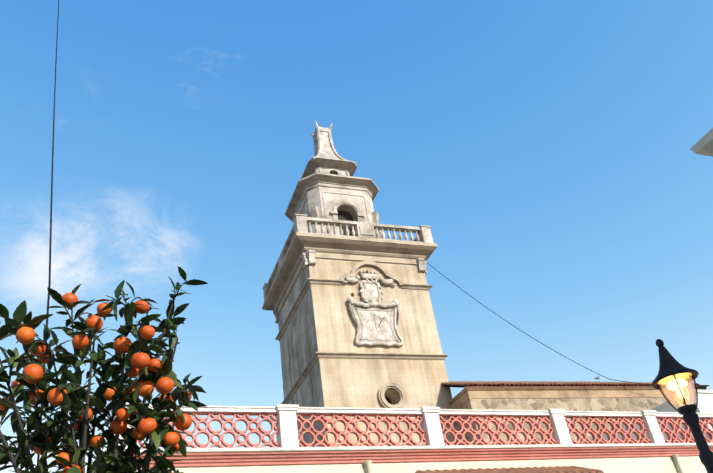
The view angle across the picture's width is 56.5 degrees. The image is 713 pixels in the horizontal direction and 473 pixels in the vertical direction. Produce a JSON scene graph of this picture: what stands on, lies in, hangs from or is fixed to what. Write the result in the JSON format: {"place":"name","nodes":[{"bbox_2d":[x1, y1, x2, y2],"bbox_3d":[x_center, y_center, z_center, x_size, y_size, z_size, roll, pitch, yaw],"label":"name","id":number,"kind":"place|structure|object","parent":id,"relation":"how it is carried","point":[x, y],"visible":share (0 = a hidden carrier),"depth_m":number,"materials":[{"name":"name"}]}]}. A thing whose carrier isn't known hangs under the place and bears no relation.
{"place":"outdoors","nodes":[
{"label":"outdoors","id":0,"kind":"place"},
{"bbox_2d":[0,266,207,472],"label":"orange tree","id":1,"kind":"object","parent":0,"point":[67,360],"depth_m":3.16,"materials":[{"name":"plant"}]},
{"bbox_2d":[0,292,191,472],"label":"oranges","id":2,"kind":"object","parent":1,"relation":"hanging from","point":[141,360],"visible":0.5,"depth_m":3.12,"materials":[{"name":"orange food"}]},
{"bbox_2d":[0,0,712,472],"label":"sky","id":3,"kind":"structure","parent":0,"point":[543,147],"materials":[{"name":"blue"}]},
{"bbox_2d":[137,456,706,472],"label":"house wall","id":4,"kind":"structure","parent":0,"point":[691,464],"depth_m":13.62,"materials":[{"name":"white paint"}]},
{"bbox_2d":[92,402,712,472],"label":"parapet frame","id":5,"kind":"object","parent":4,"relation":"on","point":[287,434],"visible":0.6,"depth_m":13.52,"materials":[{"name":"white paint"}]},
{"bbox_2d":[136,412,712,448],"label":"lattice panels","id":6,"kind":"object","parent":5,"relation":"in","point":[497,423],"visible":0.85,"depth_m":13.76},
{"bbox_2d":[133,446,712,467],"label":"cornice","id":7,"kind":"structure","parent":4,"relation":"attached to","point":[223,459],"depth_m":12.94,"materials":[{"name":"red paint"}]},
{"bbox_2d":[415,466,603,472],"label":"house canopy tiles","id":8,"kind":"object","parent":4,"relation":"attached to","point":[563,469],"visible":0.88,"depth_m":13.33,"materials":[{"name":"brown tile"}]},
{"bbox_2d":[364,454,683,472],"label":"house downpipes","id":9,"kind":"object","parent":4,"relation":"attached to","point":[367,463],"visible":0.98,"depth_m":15.47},
{"bbox_2d":[454,398,666,444],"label":"nave wall","id":10,"kind":"structure","parent":0,"point":[609,404],"depth_m":30.70,"materials":[{"name":"beige stone"}]},
{"bbox_2d":[449,387,665,408],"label":"nave cornice","id":11,"kind":"structure","parent":10,"relation":"attached to","point":[461,398],"depth_m":31.18,"materials":[{"name":"beige stone"}]},
{"bbox_2d":[441,381,698,387],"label":"nave roof tiles","id":12,"kind":"object","parent":10,"relation":"on","point":[521,384],"visible":0.73,"depth_m":31.67,"materials":[{"name":"brown tile"}]},
{"bbox_2d":[583,389,712,443],"bbox_3d":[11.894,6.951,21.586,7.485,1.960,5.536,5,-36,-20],"label":"building","id":13,"kind":"structure","parent":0,"point":[705,401],"depth_m":19.08,"materials":[{"name":"white paint"}]},
{"bbox_2d":[690,128,712,156],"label":"house cornice","id":14,"kind":"structure","parent":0,"point":[703,145],"depth_m":6.79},
{"bbox_2d":[695,385,709,389],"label":"nave end eaves","id":15,"kind":"object","parent":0,"point":[702,387],"visible":0.04,"depth_m":34.45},
{"bbox_3d":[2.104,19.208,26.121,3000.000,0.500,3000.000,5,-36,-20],"label":"ground","id":16,"kind":"structure","parent":0,"visible":0},
{"bbox_2d":[278,259,458,446],"bbox_3d":[0.793,11.036,31.508,6.400,19.250,6.400,5,-36,-20],"label":"tower shaft","id":17,"kind":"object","parent":16,"relation":"on","point":[322,320],"visible":0.5,"depth_m":31.74,"materials":[{"name":"beige stone"}]},
{"bbox_2d":[285,172,385,238],"bbox_3d":[-1.179,0.005,38.693,4.960,5.330,4.960,5,-36,-20],"label":"belfry","id":18,"kind":"object","parent":17,"relation":"on","point":[331,196],"visible":0.29,"depth_m":37.89,"materials":[{"name":"beige stone"}]},
{"bbox_2d":[301,121,356,178],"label":"tower spire","id":19,"kind":"structure","parent":18,"relation":"on","point":[327,158],"depth_m":40.70,"materials":[{"name":"beige stone"}]},
{"bbox_2d":[273,250,427,323],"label":"corbels","id":20,"kind":"object","parent":17,"relation":"attached to","point":[420,261],"visible":0.58,"depth_m":34.96,"materials":[{"name":"beige stone"}]},
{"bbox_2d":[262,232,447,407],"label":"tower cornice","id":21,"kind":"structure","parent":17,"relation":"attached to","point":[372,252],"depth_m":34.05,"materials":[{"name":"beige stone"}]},
{"bbox_2d":[262,214,432,300],"bbox_3d":[-0.698,1.746,37.638,7.660,1.170,7.670,5,-36,-20],"label":"balustrade","id":22,"kind":"object","parent":21,"relation":"on","point":[367,230],"visible":0.44,"depth_m":35.00,"materials":[{"name":"beige stone"}]},
{"bbox_2d":[37,0,700,464],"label":"overhead cables","id":23,"kind":"object","parent":17,"relation":"attached to","point":[51,238],"visible":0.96,"depth_m":7.79,"materials":[{"name":"black plastic"}]},
{"bbox_2d":[343,269,403,346],"bbox_3d":[0.891,3.365,32.612,2.926,4.297,0.510,5,-36,-20],"label":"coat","id":24,"kind":"object","parent":17,"relation":"attached to","point":[375,320],"visible":1,"depth_m":32.37,"materials":[{"name":"beige stone"}]},
{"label":"pavement","id":25,"kind":"structure","parent":0,"visible":0},
{"bbox_2d":[652,339,712,472],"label":"street lamp post","id":26,"kind":"object","parent":25,"relation":"on","point":[670,364],"visible":0.94,"depth_m":5.79,"materials":[{"name":"black metal"}]},
{"bbox_2d":[659,373,695,408],"bbox_3d":[2.875,1.389,5.887,0.278,0.260,0.278,5,-36,-20],"label":"lamp glass","id":27,"kind":"object","parent":26,"relation":"attached to","point":[670,389],"visible":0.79,"depth_m":5.81,"materials":[{"name":"yellow glass"}]}
]}

